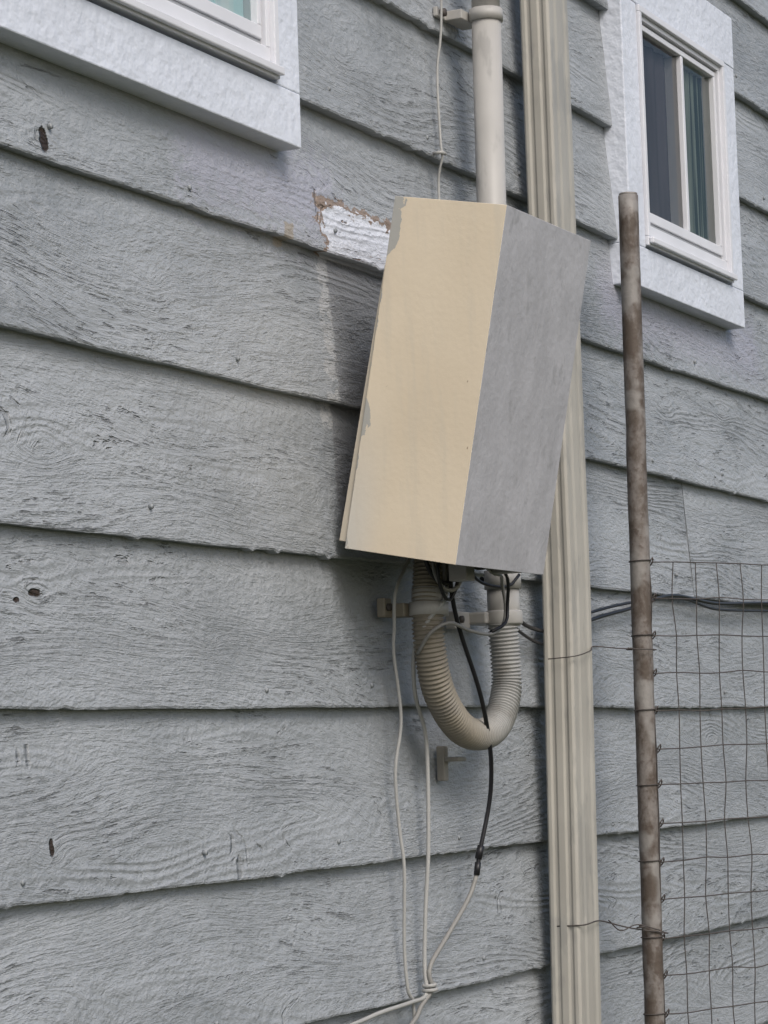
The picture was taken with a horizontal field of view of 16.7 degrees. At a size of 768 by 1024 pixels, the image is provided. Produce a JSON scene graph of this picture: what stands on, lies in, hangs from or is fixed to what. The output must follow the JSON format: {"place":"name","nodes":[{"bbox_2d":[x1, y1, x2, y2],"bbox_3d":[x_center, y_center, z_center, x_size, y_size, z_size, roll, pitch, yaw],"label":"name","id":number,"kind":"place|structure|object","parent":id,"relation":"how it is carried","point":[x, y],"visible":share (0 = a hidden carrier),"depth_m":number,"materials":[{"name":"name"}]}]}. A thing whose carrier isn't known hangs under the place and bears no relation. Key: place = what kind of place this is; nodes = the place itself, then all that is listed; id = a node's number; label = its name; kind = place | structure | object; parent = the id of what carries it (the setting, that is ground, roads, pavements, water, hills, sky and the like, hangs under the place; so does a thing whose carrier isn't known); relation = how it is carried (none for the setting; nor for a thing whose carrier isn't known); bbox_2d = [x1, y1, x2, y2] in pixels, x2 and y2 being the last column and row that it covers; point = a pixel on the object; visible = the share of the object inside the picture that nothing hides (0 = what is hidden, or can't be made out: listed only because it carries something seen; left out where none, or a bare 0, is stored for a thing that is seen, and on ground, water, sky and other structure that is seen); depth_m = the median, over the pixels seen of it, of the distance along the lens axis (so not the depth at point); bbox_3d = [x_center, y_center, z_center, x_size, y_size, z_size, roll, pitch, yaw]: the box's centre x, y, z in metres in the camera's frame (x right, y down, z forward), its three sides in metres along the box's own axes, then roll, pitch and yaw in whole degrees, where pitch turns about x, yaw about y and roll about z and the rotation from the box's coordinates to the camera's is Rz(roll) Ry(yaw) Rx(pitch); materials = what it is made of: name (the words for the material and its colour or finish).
{"place":"outdoors","nodes":[
{"label":"outdoors","id":0,"kind":"place"},
{"label":"ground","id":1,"kind":"structure","parent":0,"visible":0},
{"bbox_2d":[618,192,664,1023],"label":"metal post","id":2,"kind":"object","parent":1,"relation":"on","point":[645,726],"visible":1,"depth_m":4.62,"materials":[{"name":"brown metal"}]},
{"bbox_2d":[548,557,767,1023],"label":"wire fence","id":3,"kind":"object","parent":2,"relation":"attached to","point":[666,1014],"visible":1,"depth_m":4.65,"materials":[{"name":"grey metal"}]},
{"bbox_3d":[0.327,2.023,4.385,0.024,0.339,9.600,-4,-6,26],"label":"foundation","id":4,"kind":"object","parent":1,"relation":"on","visible":0},
{"bbox_2d":[0,0,767,1023],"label":"lap siding","id":5,"kind":"object","parent":4,"relation":"on","point":[154,738],"visible":0.7,"depth_m":3.77,"materials":[{"name":"paint"}]},
{"bbox_2d":[0,0,300,151],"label":"window trim","id":6,"kind":"structure","parent":5,"relation":"attached to","point":[86,38],"depth_m":3.45,"materials":[{"name":"white paint"}]},
{"bbox_2d":[138,0,269,60],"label":"window frame","id":7,"kind":"object","parent":5,"relation":"attached to","point":[262,49],"visible":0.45,"depth_m":3.60,"materials":[{"name":"white plastic"}]},
{"bbox_2d":[87,0,279,80],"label":"window flange","id":8,"kind":"object","parent":7,"relation":"attached to","point":[175,34],"depth_m":3.56,"materials":[{"name":"white plastic"}]},
{"bbox_2d":[113,0,284,75],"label":"window sill lip","id":9,"kind":"object","parent":7,"relation":"attached to","point":[189,29],"depth_m":3.51,"materials":[{"name":"white plastic"}]},
{"bbox_2d":[168,0,260,43],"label":"window track","id":10,"kind":"structure","parent":7,"relation":"in","point":[215,21],"depth_m":3.60,"materials":[{"name":"grey plastic"}]},
{"bbox_2d":[175,0,261,39],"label":"window sash","id":11,"kind":"object","parent":10,"relation":"attached to","point":[248,22],"depth_m":3.65,"materials":[{"name":"white plastic"}]},
{"bbox_2d":[208,0,242,16],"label":"curtain","id":12,"kind":"object","parent":7,"relation":"attached to","point":[235,6],"depth_m":3.69,"materials":[{"name":"teal fabric"}]},
{"bbox_2d":[20,74,767,1023],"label":"nail heads","id":13,"kind":"object","parent":5,"relation":"attached to","point":[150,506],"visible":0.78,"depth_m":3.79,"materials":[{"name":"grey metal"}]},
{"bbox_2d":[350,586,448,1023],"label":"cable","id":14,"kind":"object","parent":5,"relation":"attached to","point":[426,985],"visible":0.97,"depth_m":4.00,"materials":[{"name":"white plastic"}]},
{"bbox_2d":[392,558,415,1023],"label":"cable","id":15,"kind":"object","parent":5,"relation":"attached to","point":[405,566],"visible":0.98,"depth_m":3.94,"materials":[{"name":"white plastic"}]},
{"bbox_2d":[433,0,446,198],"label":"cable","id":16,"kind":"object","parent":5,"relation":"attached to","point":[441,152],"visible":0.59,"depth_m":4.27,"materials":[{"name":"white plastic"}]},
{"bbox_2d":[377,559,521,780],"bbox_3d":[0.111,0.241,4.096,0.098,0.359,0.366,-4,-6,26],"label":"flexible conduit","id":17,"kind":"object","parent":5,"relation":"attached to","point":[458,724],"visible":0.93,"depth_m":4.00,"materials":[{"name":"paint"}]},
{"bbox_2d":[339,196,590,581],"bbox_3d":[0.118,-0.176,3.940,0.308,0.560,0.325,-4,-6,26],"label":"utility box","id":18,"kind":"object","parent":5,"relation":"attached to","point":[457,448],"visible":0.99,"depth_m":3.81,"materials":[{"name":"beige metal"}]},
{"bbox_2d":[409,564,493,1023],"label":"cable","id":19,"kind":"object","parent":18,"relation":"attached to","point":[479,853],"visible":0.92,"depth_m":4.06,"materials":[{"name":"black plastic"}]},
{"bbox_2d":[433,0,522,629],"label":"conduit pipe","id":20,"kind":"object","parent":5,"relation":"attached to","point":[482,20],"visible":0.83,"depth_m":4.30,"materials":[{"name":"plastic"}]},
{"bbox_2d":[520,0,600,1023],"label":"downspout","id":21,"kind":"object","parent":5,"relation":"attached to","point":[572,834],"visible":0.78,"depth_m":4.49,"materials":[{"name":"beige metal"}]},
{"bbox_2d":[416,560,767,654],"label":"cable","id":22,"kind":"object","parent":5,"relation":"attached to","point":[434,573],"visible":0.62,"depth_m":4.14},
{"bbox_2d":[599,0,744,329],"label":"window trim","id":23,"kind":"structure","parent":5,"relation":"attached to","point":[707,26],"depth_m":5.16,"materials":[{"name":"white paint"}]},
{"bbox_2d":[642,16,727,270],"bbox_3d":[0.588,-0.738,5.325,0.054,0.446,0.486,-4,-6,26],"label":"window frame","id":24,"kind":"object","parent":5,"relation":"attached to","point":[685,246],"visible":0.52,"depth_m":5.46,"materials":[{"name":"white plastic"}]},
{"bbox_2d":[643,42,670,221],"bbox_3d":[0.541,-0.729,5.254,0.008,0.440,0.290,-4,-6,26],"label":"dark curtain","id":25,"kind":"object","parent":24,"relation":"attached to","point":[656,132],"visible":0.43,"depth_m":5.28,"materials":[{"name":"fabric"}]},
{"bbox_2d":[642,25,722,256],"bbox_3d":[0.585,-0.748,5.327,0.049,0.395,0.456,-4,-6,26],"label":"window sash","id":26,"kind":"object","parent":24,"relation":"attached to","point":[666,49],"depth_m":5.51,"materials":[{"name":"white plastic"}]},
{"bbox_2d":[664,56,689,230],"bbox_3d":[0.599,-0.752,5.346,0.038,0.364,0.014,-4,-6,26],"label":"window mullion","id":27,"kind":"structure","parent":26,"relation":"attached to","point":[677,146],"depth_m":5.34,"materials":[{"name":"white plastic"}]},
{"bbox_2d":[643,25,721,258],"bbox_3d":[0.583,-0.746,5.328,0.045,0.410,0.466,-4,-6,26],"label":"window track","id":28,"kind":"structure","parent":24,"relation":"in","point":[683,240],"depth_m":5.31,"materials":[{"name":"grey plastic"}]},
{"bbox_2d":[635,4,733,283],"bbox_3d":[0.591,-0.736,5.323,0.062,0.477,0.512,-4,-6,26],"label":"window flange","id":29,"kind":"object","parent":24,"relation":"attached to","point":[641,11],"depth_m":5.27,"materials":[{"name":"white plastic"}]},
{"bbox_2d":[650,237,737,280],"bbox_3d":[0.631,-0.511,5.287,0.008,0.012,0.508,-4,-6,26],"label":"window sill lip","id":30,"kind":"object","parent":24,"relation":"attached to","point":[690,257],"depth_m":5.26,"materials":[{"name":"white plastic"}]},
{"bbox_2d":[683,68,707,239],"bbox_3d":[0.643,-0.714,5.460,0.010,0.440,0.172,-4,-6,26],"label":"curtain","id":31,"kind":"object","parent":24,"relation":"attached to","point":[695,156],"visible":0.45,"depth_m":5.48,"materials":[{"name":"teal fabric"}]}
]}

